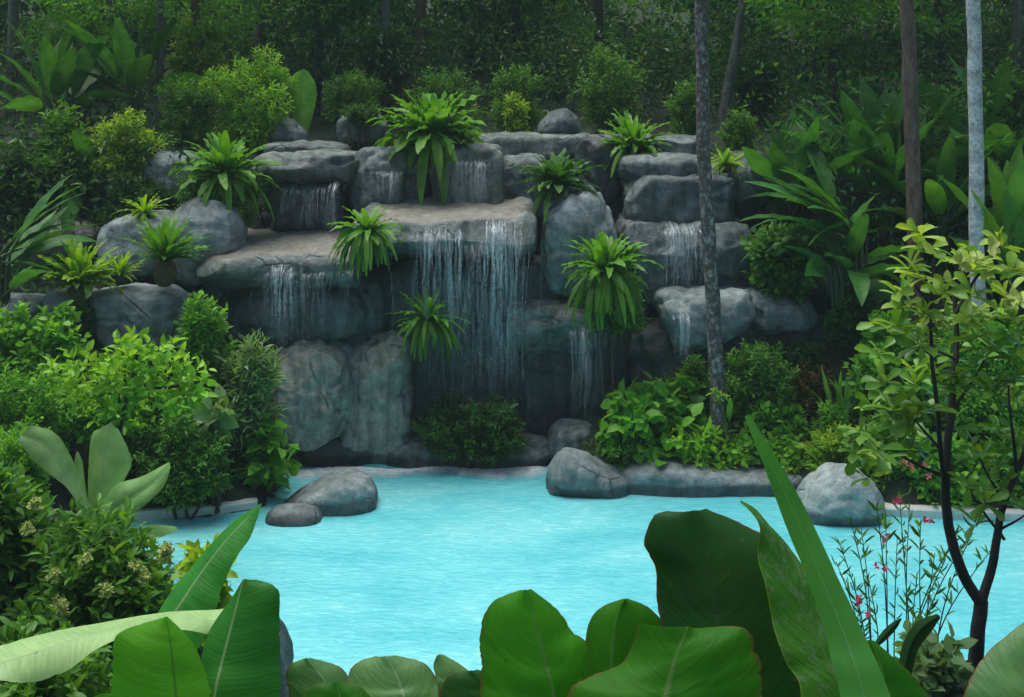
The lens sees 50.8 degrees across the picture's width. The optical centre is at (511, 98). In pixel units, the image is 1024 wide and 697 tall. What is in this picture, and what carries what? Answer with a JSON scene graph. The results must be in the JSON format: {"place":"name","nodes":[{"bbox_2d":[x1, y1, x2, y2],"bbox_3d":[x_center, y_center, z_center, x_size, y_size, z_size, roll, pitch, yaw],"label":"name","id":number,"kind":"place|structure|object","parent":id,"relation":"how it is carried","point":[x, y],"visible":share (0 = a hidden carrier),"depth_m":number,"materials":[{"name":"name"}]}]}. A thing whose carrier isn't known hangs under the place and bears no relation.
{"place":"outdoors","nodes":[
{"label":"outdoors","id":0,"kind":"place"},
{"bbox_2d":[0,0,1023,696],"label":"ground","id":1,"kind":"structure","parent":0,"point":[592,414],"depth_m":16.49,"materials":[{"name":"plant"}]},
{"bbox_2d":[0,421,53,502],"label":"shrub","id":2,"kind":"object","parent":1,"relation":"on","point":[11,447],"visible":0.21,"depth_m":10.10,"materials":[{"name":"green plant"}]},
{"bbox_2d":[0,137,57,238],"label":"shrub","id":3,"kind":"object","parent":1,"relation":"on","point":[12,161],"visible":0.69,"depth_m":16.07,"materials":[{"name":"green plant"}]},
{"bbox_2d":[0,458,69,622],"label":"shrub","id":4,"kind":"object","parent":1,"relation":"on","point":[16,493],"visible":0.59,"depth_m":7.23,"materials":[{"name":"green plant"}]},
{"bbox_2d":[0,359,85,477],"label":"shrub","id":5,"kind":"object","parent":1,"relation":"on","point":[53,419],"visible":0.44,"depth_m":12.39,"materials":[{"name":"green plant"}]},
{"bbox_2d":[0,300,91,425],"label":"shrub","id":6,"kind":"object","parent":1,"relation":"on","point":[57,329],"visible":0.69,"depth_m":13.11,"materials":[{"name":"green plant"}]},
{"bbox_2d":[0,174,100,401],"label":"broad leaf plant","id":7,"kind":"object","parent":1,"relation":"on","point":[27,244],"visible":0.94,"depth_m":14.10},
{"bbox_2d":[0,615,112,696],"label":"shrub","id":8,"kind":"object","parent":1,"relation":"on","point":[86,676],"visible":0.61,"depth_m":5.11,"materials":[{"name":"green plant"}]},
{"bbox_2d":[28,99,101,206],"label":"shrub","id":9,"kind":"object","parent":1,"relation":"on","point":[54,157],"visible":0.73,"depth_m":16.46,"materials":[{"name":"green plant"}]},
{"bbox_2d":[13,0,127,125],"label":"shrub","id":10,"kind":"object","parent":1,"relation":"on","point":[56,36],"visible":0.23,"depth_m":20.28,"materials":[{"name":"green plant"}]},
{"bbox_2d":[0,13,144,133],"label":"broad leaf plant","id":11,"kind":"object","parent":1,"relation":"on","point":[61,68],"visible":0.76,"depth_m":18.27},
{"bbox_2d":[4,129,145,234],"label":"broad leaf plant","id":12,"kind":"object","parent":1,"relation":"on","point":[80,145],"visible":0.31,"depth_m":16.23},
{"bbox_2d":[27,237,123,299],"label":"fern","id":13,"kind":"object","parent":1,"relation":"on","point":[80,272],"visible":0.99,"depth_m":13.80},
{"bbox_2d":[0,492,178,693],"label":"shrub","id":14,"kind":"object","parent":1,"relation":"on","point":[109,572],"visible":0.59,"depth_m":6.97,"materials":[{"name":"green plant"}]},
{"bbox_2d":[18,422,177,540],"bbox_3d":[-3.808,3.822,10.200,1.465,1.563,0.594,0,0,4],"label":"broad leaf plant","id":15,"kind":"object","parent":1,"relation":"on","point":[110,461],"visible":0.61,"depth_m":10.11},
{"bbox_2d":[0,83,219,293],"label":"forest thicket","id":16,"kind":"object","parent":1,"relation":"on","point":[102,151],"visible":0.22,"depth_m":15.95,"materials":[{"name":"green plant"}]},
{"bbox_2d":[54,353,180,480],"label":"shrub","id":17,"kind":"object","parent":1,"relation":"on","point":[87,424],"visible":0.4,"depth_m":12.73,"materials":[{"name":"green plant"}]},
{"bbox_2d":[87,106,164,193],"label":"shrub","id":18,"kind":"object","parent":1,"relation":"on","point":[122,127],"visible":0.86,"depth_m":16.20,"materials":[{"name":"green plant"}]},
{"bbox_2d":[38,324,218,436],"bbox_3d":[-4.013,3.578,11.378,1.822,2.468,1.090,0,0,0],"label":"shrub","id":19,"kind":"object","parent":1,"relation":"on","point":[133,391],"visible":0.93,"depth_m":11.33,"materials":[{"name":"green plant"}]},
{"bbox_2d":[96,169,166,227],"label":"shrub","id":20,"kind":"object","parent":1,"relation":"on","point":[117,204],"visible":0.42,"depth_m":15.88,"materials":[{"name":"green plant"}]},
{"bbox_2d":[95,210,174,280],"bbox_3d":[-5.250,2.094,15.425,1.301,0.997,1.174,0,0,0],"label":"boulder","id":21,"kind":"object","parent":1,"relation":"on","point":[112,231],"visible":0.35,"depth_m":14.94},
{"bbox_2d":[59,4,212,131],"bbox_3d":[-6.614,-0.440,18.706,2.469,2.485,2.671,0,0,-33],"label":"broad leaf plant","id":22,"kind":"object","parent":1,"relation":"on","point":[129,63],"visible":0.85,"depth_m":18.53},
{"bbox_2d":[88,283,190,355],"bbox_3d":[-4.970,2.934,14.309,1.352,0.910,0.842,0,0,0],"label":"rock block","id":23,"kind":"object","parent":1,"relation":"on","point":[155,309],"visible":0.69,"depth_m":13.96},
{"bbox_2d":[118,212,210,287],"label":"fern","id":24,"kind":"object","parent":23,"relation":"on","point":[163,248],"visible":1,"depth_m":14.01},
{"bbox_2d":[0,503,280,696],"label":"banana plant","id":25,"kind":"object","parent":1,"relation":"on","point":[156,655],"visible":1,"depth_m":3.21,"materials":[{"name":"green plant"}]},
{"bbox_2d":[29,0,314,107],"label":"tree","id":26,"kind":"object","parent":1,"relation":"on","point":[136,15],"visible":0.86,"depth_m":19.60,"materials":[{"name":"green plant"}]},
{"bbox_2d":[126,390,234,519],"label":"shrub","id":27,"kind":"object","parent":1,"relation":"on","point":[196,468],"visible":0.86,"depth_m":12.70,"materials":[{"name":"green plant"}]},
{"bbox_2d":[153,73,218,150],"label":"shrub","id":28,"kind":"object","parent":1,"relation":"on","point":[186,124],"visible":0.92,"depth_m":17.50,"materials":[{"name":"green plant"}]},
{"bbox_2d":[164,0,231,122],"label":"shrub","id":29,"kind":"object","parent":1,"relation":"on","point":[210,60],"visible":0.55,"depth_m":20.14,"materials":[{"name":"green plant"}]},
{"bbox_2d":[173,290,237,426],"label":"shrub","id":30,"kind":"object","parent":1,"relation":"on","point":[202,328],"visible":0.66,"depth_m":13.61,"materials":[{"name":"green plant"}]},
{"bbox_2d":[172,197,247,286],"bbox_3d":[-4.319,2.021,15.273,1.090,1.273,1.261,0,0,0],"label":"boulder","id":31,"kind":"object","parent":1,"relation":"on","point":[222,226],"visible":0.57,"depth_m":14.82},
{"bbox_2d":[191,384,238,513],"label":"shrub","id":32,"kind":"object","parent":1,"relation":"on","point":[218,415],"visible":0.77,"depth_m":12.89,"materials":[{"name":"green plant"}]},
{"bbox_2d":[203,328,289,479],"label":"shrub","id":33,"kind":"object","parent":1,"relation":"on","point":[250,392],"visible":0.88,"depth_m":13.41,"materials":[{"name":"green plant"}]},
{"bbox_2d":[198,42,297,153],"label":"shrub","id":34,"kind":"object","parent":1,"relation":"on","point":[251,127],"visible":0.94,"depth_m":17.83,"materials":[{"name":"green plant"}]},
{"bbox_2d":[231,413,301,498],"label":"shrub","id":35,"kind":"object","parent":1,"relation":"on","point":[266,467],"visible":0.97,"depth_m":13.36,"materials":[{"name":"green plant"}]},
{"bbox_2d":[271,69,316,131],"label":"banana plant","id":36,"kind":"object","parent":1,"relation":"on","point":[303,97],"visible":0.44,"depth_m":18.34,"materials":[{"name":"green plant"}]},
{"bbox_2d":[258,182,348,231],"bbox_3d":[-3.215,1.668,16.692,1.359,1.010,1.087,0,0,0],"label":"rock block","id":37,"kind":"object","parent":1,"relation":"on","point":[307,207],"visible":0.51,"depth_m":16.20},
{"bbox_2d":[249,148,359,194],"bbox_3d":[-3.083,1.159,16.613,1.766,0.765,1.734,0,0,0],"label":"rock ledge","id":38,"kind":"object","parent":37,"relation":"on","point":[330,165],"visible":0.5,"depth_m":16.03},
{"bbox_2d":[232,264,388,354],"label":"rock wall","id":39,"kind":"structure","parent":1,"relation":"on","point":[370,290],"depth_m":15.18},
{"bbox_2d":[280,436,369,467],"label":"rock block","id":40,"kind":"object","parent":1,"relation":"on","point":[333,452],"visible":0.07,"depth_m":14.68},
{"bbox_2d":[264,339,353,451],"bbox_3d":[-2.831,4.073,14.972,1.358,1.573,1.371,0,0,0],"label":"rock block","id":41,"kind":"object","parent":40,"relation":"on","point":[313,395],"visible":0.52,"depth_m":14.45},
{"bbox_2d":[221,287,368,351],"bbox_3d":[-3.059,3.071,15.391,2.153,0.962,1.579,0,0,0],"label":"rock block","id":42,"kind":"object","parent":41,"relation":"on","point":[286,317],"visible":0.69,"depth_m":14.72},
{"bbox_2d":[196,226,362,295],"bbox_3d":[-3.229,2.399,15.498,2.244,0.966,2.141,0,0,0],"label":"rock ledge","id":43,"kind":"object","parent":42,"relation":"on","point":[264,258],"visible":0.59,"depth_m":14.66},
{"bbox_2d":[167,130,284,221],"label":"fern","id":44,"kind":"object","parent":43,"relation":"on","point":[222,156],"visible":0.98,"depth_m":15.39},
{"bbox_2d":[326,205,405,278],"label":"fern","id":45,"kind":"object","parent":43,"relation":"on","point":[365,240],"visible":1,"depth_m":13.95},
{"bbox_2d":[255,0,401,116],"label":"tree","id":46,"kind":"object","parent":1,"relation":"on","point":[352,5],"visible":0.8,"depth_m":21.10,"materials":[{"name":"green plant"}]},
{"bbox_2d":[284,467,377,516],"bbox_3d":[-2.337,4.986,13.311,1.368,0.769,0.829,0,0,0],"label":"boulder","id":47,"kind":"object","parent":1,"relation":"on","point":[346,491],"visible":0.56,"depth_m":13.02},
{"bbox_2d":[321,67,385,123],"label":"shrub","id":48,"kind":"object","parent":1,"relation":"on","point":[344,86],"visible":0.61,"depth_m":18.78,"materials":[{"name":"green plant"}]},
{"bbox_2d":[340,330,417,464],"bbox_3d":[-1.864,4.322,15.319,1.069,2.160,1.266,0,0,0],"label":"rock block","id":49,"kind":"object","parent":1,"relation":"on","point":[379,421],"visible":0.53,"depth_m":14.75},
{"bbox_2d":[286,654,480,696],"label":"broad leaf plant","id":50,"kind":"object","parent":1,"relation":"on","point":[389,676],"visible":0.92,"depth_m":3.17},
{"bbox_2d":[349,21,420,119],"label":"shrub","id":51,"kind":"object","parent":1,"relation":"on","point":[390,67],"visible":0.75,"depth_m":20.60,"materials":[{"name":"green plant"}]},
{"bbox_2d":[406,66,487,128],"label":"shrub","id":52,"kind":"object","parent":1,"relation":"on","point":[449,86],"visible":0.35,"depth_m":18.77,"materials":[{"name":"green plant"}]},
{"bbox_2d":[385,431,550,468],"bbox_3d":[-0.589,4.982,14.947,2.352,0.667,0.862,0,0,0],"label":"rock ledge","id":53,"kind":"object","parent":1,"relation":"on","point":[409,454],"visible":0.38,"depth_m":14.62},
{"bbox_2d":[408,388,532,468],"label":"shrub","id":54,"kind":"object","parent":1,"relation":"on","point":[486,420],"visible":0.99,"depth_m":14.47,"materials":[{"name":"green plant"}]},
{"bbox_2d":[0,0,1023,100],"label":"forest thicket","id":55,"kind":"object","parent":1,"relation":"on","point":[479,12],"visible":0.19,"depth_m":25.56,"materials":[{"name":"green plant"}]},
{"bbox_2d":[0,0,1023,131],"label":"forest thicket","id":56,"kind":"object","parent":1,"relation":"on","point":[421,23],"visible":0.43,"depth_m":20.88,"materials":[{"name":"green plant"}]},
{"bbox_2d":[373,254,650,436],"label":"rock wall","id":57,"kind":"structure","parent":1,"relation":"on","point":[546,391],"depth_m":15.39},
{"bbox_2d":[383,286,471,366],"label":"fern","id":58,"kind":"object","parent":57,"relation":"on","point":[425,322],"visible":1,"depth_m":14.52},
{"bbox_2d":[352,193,537,265],"bbox_3d":[-0.927,1.987,15.936,2.580,1.085,2.603,0,0,0],"label":"rock ledge","id":59,"kind":"object","parent":57,"relation":"on","point":[506,229],"visible":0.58,"depth_m":14.99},
{"bbox_2d":[349,146,407,212],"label":"rock block","id":60,"kind":"object","parent":59,"relation":"on","point":[379,178],"visible":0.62,"depth_m":16.16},
{"bbox_2d":[365,87,486,205],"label":"fern","id":61,"kind":"object","parent":59,"relation":"on","point":[435,128],"visible":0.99,"depth_m":16.27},
{"bbox_2d":[428,143,504,203],"bbox_3d":[-0.697,1.267,16.792,1.190,1.174,1.322,0,0,0],"label":"rock block","id":62,"kind":"object","parent":59,"relation":"on","point":[473,177],"visible":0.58,"depth_m":16.16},
{"bbox_2d":[504,153,545,217],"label":"rock block","id":63,"kind":"object","parent":59,"relation":"on","point":[512,178],"visible":0.34,"depth_m":16.53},
{"bbox_2d":[502,298,614,354],"bbox_3d":[0.711,3.232,15.511,1.708,0.878,1.404,0,0,0],"label":"rock ledge","id":64,"kind":"object","parent":57,"relation":"on","point":[538,326],"visible":0.73,"depth_m":15.04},
{"bbox_2d":[539,185,619,296],"bbox_3d":[0.971,2.059,15.591,1.150,1.607,1.146,0,0,0],"label":"boulder","id":65,"kind":"object","parent":64,"relation":"on","point":[584,213],"visible":0.61,"depth_m":15.12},
{"bbox_2d":[509,148,604,222],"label":"fern","id":66,"kind":"object","parent":65,"relation":"on","point":[554,183],"visible":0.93,"depth_m":15.45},
{"bbox_2d":[561,231,663,331],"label":"fern","id":67,"kind":"object","parent":57,"relation":"on","point":[605,272],"visible":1,"depth_m":14.32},
{"bbox_2d":[486,62,545,132],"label":"shrub","id":68,"kind":"object","parent":1,"relation":"on","point":[505,85],"visible":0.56,"depth_m":18.72,"materials":[{"name":"green plant"}]},
{"bbox_2d":[345,157,718,254],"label":"rock wall","id":69,"kind":"structure","parent":1,"relation":"on","point":[616,207],"depth_m":16.96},
{"bbox_2d":[462,131,590,159],"bbox_3d":[0.310,0.822,17.788,2.257,0.559,1.036,0,0,0],"label":"rock ledge","id":70,"kind":"object","parent":69,"relation":"on","point":[517,143],"visible":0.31,"depth_m":17.31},
{"bbox_2d":[597,108,673,176],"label":"fern","id":71,"kind":"object","parent":69,"relation":"on","point":[633,135],"visible":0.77,"depth_m":16.83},
{"bbox_2d":[546,447,629,498],"bbox_3d":[0.977,4.871,13.850,1.088,0.700,0.797,0,0,0],"label":"boulder","id":72,"kind":"object","parent":1,"relation":"on","point":[573,472],"visible":0.81,"depth_m":13.53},
{"bbox_2d":[573,136,621,206],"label":"rock block","id":73,"kind":"object","parent":1,"relation":"on","point":[592,150],"visible":0.57,"depth_m":16.82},
{"bbox_2d":[564,268,650,418],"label":"shrub","id":74,"kind":"object","parent":1,"relation":"on","point":[615,328],"visible":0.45,"depth_m":14.88,"materials":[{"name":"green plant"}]},
{"bbox_2d":[571,42,646,133],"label":"shrub","id":75,"kind":"object","parent":1,"relation":"on","point":[598,103],"visible":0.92,"depth_m":18.89,"materials":[{"name":"green plant"}]},
{"bbox_2d":[594,370,714,465],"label":"shrub","id":76,"kind":"object","parent":1,"relation":"on","point":[647,412],"visible":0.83,"depth_m":14.06,"materials":[{"name":"green plant"}]},
{"bbox_2d":[479,501,928,696],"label":"broad leaf plant","id":77,"kind":"object","parent":1,"relation":"on","point":[738,612],"visible":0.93,"depth_m":2.96,"materials":[{"name":"plant"}]},
{"bbox_2d":[666,419,752,470],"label":"shrub","id":78,"kind":"object","parent":1,"relation":"on","point":[731,452],"visible":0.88,"depth_m":13.88,"materials":[{"name":"green plant"}]},
{"bbox_2d":[694,0,726,453],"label":"tree","id":79,"kind":"object","parent":1,"relation":"on","point":[713,311],"visible":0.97,"depth_m":14.12,"materials":[{"name":"grey plant"}]},
{"bbox_2d":[621,457,801,497],"bbox_3d":[2.597,4.926,13.904,2.522,0.582,0.784,0,0,0],"label":"boulder","id":80,"kind":"object","parent":1,"relation":"on","point":[673,477],"visible":0.44,"depth_m":13.58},
{"bbox_2d":[626,304,827,416],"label":"rock wall","id":81,"kind":"structure","parent":1,"relation":"on","point":[652,352],"depth_m":15.20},
{"bbox_2d":[615,212,753,308],"bbox_3d":[2.602,2.411,16.221,2.061,1.379,1.660,0,0,0],"label":"rock block","id":82,"kind":"object","parent":81,"relation":"on","point":[673,250],"visible":0.47,"depth_m":15.55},
{"bbox_2d":[620,170,735,223],"bbox_3d":[2.533,1.520,16.477,1.716,0.866,1.265,0,0,0],"label":"rock block","id":83,"kind":"object","parent":82,"relation":"on","point":[655,198],"visible":0.76,"depth_m":15.88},
{"bbox_2d":[617,152,697,180],"bbox_3d":[2.303,1.061,16.688,1.345,0.469,1.217,0,0,0],"label":"rock ledge","id":84,"kind":"object","parent":83,"relation":"on","point":[633,167],"visible":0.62,"depth_m":16.16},
{"bbox_2d":[726,150,773,223],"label":"boulder","id":85,"kind":"object","parent":82,"relation":"on","point":[748,207],"visible":0.47,"depth_m":16.25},
{"bbox_2d":[653,284,755,353],"bbox_3d":[2.706,3.144,15.411,1.368,0.997,1.593,0,0,0],"label":"rock ledge","id":86,"kind":"object","parent":81,"relation":"on","point":[681,311],"visible":0.84,"depth_m":14.75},
{"bbox_2d":[724,26,786,124],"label":"shrub","id":87,"kind":"object","parent":1,"relation":"on","point":[747,76],"visible":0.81,"depth_m":20.41,"materials":[{"name":"green plant"}]},
{"bbox_2d":[724,338,800,430],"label":"shrub","id":88,"kind":"object","parent":1,"relation":"on","point":[763,361],"visible":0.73,"depth_m":14.33,"materials":[{"name":"green plant"}]},
{"bbox_2d":[731,389,818,464],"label":"shrub","id":89,"kind":"object","parent":1,"relation":"on","point":[797,423],"visible":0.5,"depth_m":14.14,"materials":[{"name":"green plant"}]},
{"bbox_2d":[743,285,818,335],"bbox_3d":[3.746,3.050,15.506,1.135,0.700,1.106,0,0,0],"label":"boulder","id":90,"kind":"object","parent":1,"relation":"on","point":[781,315],"visible":0.56,"depth_m":15.01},
{"bbox_2d":[740,219,824,304],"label":"shrub","id":91,"kind":"object","parent":1,"relation":"on","point":[770,270],"visible":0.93,"depth_m":15.09,"materials":[{"name":"green plant"}]},
{"bbox_2d":[710,112,867,223],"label":"broad leaf plant","id":92,"kind":"object","parent":1,"relation":"on","point":[758,163],"visible":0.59,"depth_m":16.21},
{"bbox_2d":[739,120,867,303],"bbox_3d":[4.058,1.785,15.411,1.922,2.917,2.431,0,0,0],"label":"broad leaf plant","id":93,"kind":"object","parent":1,"relation":"on","point":[836,218],"visible":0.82,"depth_m":15.12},
{"bbox_2d":[787,360,836,418],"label":"shrub","id":94,"kind":"object","parent":1,"relation":"on","point":[806,399],"visible":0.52,"depth_m":14.49,"materials":[{"name":"brown"}]},
{"bbox_2d":[745,414,890,696],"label":"strap leaf plant","id":95,"kind":"object","parent":1,"relation":"on","point":[857,671],"visible":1,"depth_m":2.59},
{"bbox_2d":[734,0,916,123],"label":"tree","id":96,"kind":"object","parent":1,"relation":"on","point":[832,38],"visible":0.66,"depth_m":18.56,"materials":[{"name":"green plant"}]},
{"bbox_2d":[796,462,884,526],"bbox_3d":[3.939,4.794,12.998,1.081,0.778,0.926,0,0,0],"label":"boulder","id":97,"kind":"object","parent":1,"relation":"on","point":[828,494],"visible":0.73,"depth_m":12.64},
{"bbox_2d":[749,196,931,346],"bbox_3d":[4.498,2.399,14.919,2.307,2.053,2.152,0,0,0],"label":"broad leaf plant","id":98,"kind":"object","parent":1,"relation":"on","point":[817,265],"visible":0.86,"depth_m":14.78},
{"bbox_2d":[820,292,882,352],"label":"shrub","id":99,"kind":"object","parent":1,"relation":"on","point":[831,324],"visible":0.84,"depth_m":14.75,"materials":[{"name":"green plant"}]},
{"bbox_2d":[759,0,964,350],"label":"tree","id":100,"kind":"object","parent":1,"relation":"on","point":[907,23],"visible":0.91,"depth_m":14.86,"materials":[{"name":"brown plant"}]},
{"bbox_2d":[712,43,1023,312],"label":"forest thicket","id":101,"kind":"object","parent":1,"relation":"on","point":[932,132],"visible":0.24,"depth_m":16.46,"materials":[{"name":"green plant"}]},
{"bbox_2d":[842,308,944,435],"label":"shrub","id":102,"kind":"object","parent":1,"relation":"on","point":[866,365],"visible":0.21,"depth_m":13.82,"materials":[{"name":"green plant"}]},
{"bbox_2d":[778,73,1015,239],"bbox_3d":[5.506,0.798,16.122,3.005,2.641,2.292,0,0,0],"label":"broad leaf plant","id":103,"kind":"object","parent":1,"relation":"on","point":[890,137],"visible":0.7,"depth_m":16.03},
{"bbox_2d":[829,458,989,656],"bbox_3d":[2.470,2.938,6.564,1.002,1.572,0.516,0,0,-16],"label":"flowering shrub","id":104,"kind":"object","parent":1,"relation":"on","point":[869,615],"visible":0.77,"depth_m":6.58,"materials":[{"name":"green plant"}]},
{"bbox_2d":[837,217,1023,665],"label":"tree","id":105,"kind":"object","parent":1,"relation":"on","point":[968,258],"visible":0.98,"depth_m":5.92,"materials":[{"name":"green plant"}]},
{"bbox_2d":[851,132,1011,285],"bbox_3d":[6.195,1.521,15.884,3.349,2.141,2.838,0,0,39],"label":"broad leaf plant","id":106,"kind":"object","parent":1,"relation":"on","point":[935,192],"visible":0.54,"depth_m":15.55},
{"bbox_2d":[892,613,977,696],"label":"shrub","id":107,"kind":"object","parent":1,"relation":"on","point":[942,668],"visible":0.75,"depth_m":5.50,"materials":[{"name":"green plant"}]},
{"bbox_2d":[894,428,996,510],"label":"shrub","id":108,"kind":"object","parent":1,"relation":"on","point":[957,492],"visible":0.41,"depth_m":13.06,"materials":[{"name":"green plant"}]},
{"bbox_2d":[919,53,1023,207],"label":"broad leaf plant","id":109,"kind":"object","parent":1,"relation":"on","point":[996,127],"visible":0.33,"depth_m":16.29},
{"bbox_2d":[966,0,989,426],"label":"tree","id":110,"kind":"object","parent":1,"relation":"on","point":[975,118],"visible":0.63,"depth_m":13.83,"materials":[{"name":"white plant"}]},
{"bbox_2d":[935,303,1023,439],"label":"shrub","id":111,"kind":"object","parent":1,"relation":"on","point":[970,406],"visible":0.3,"depth_m":13.43,"materials":[{"name":"green plant"}]},
{"bbox_2d":[938,143,1023,381],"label":"broad leaf plant","id":112,"kind":"object","parent":1,"relation":"on","point":[1007,190],"visible":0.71,"depth_m":14.27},
{"bbox_2d":[964,622,1023,696],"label":"broad leaf plant","id":113,"kind":"object","parent":1,"relation":"on","point":[999,671],"visible":1,"depth_m":2.95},
{"bbox_2d":[129,464,1023,674],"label":"pool water","id":114,"kind":"structure","parent":0,"point":[427,567],"depth_m":11.68,"materials":[{"name":"liquid"}]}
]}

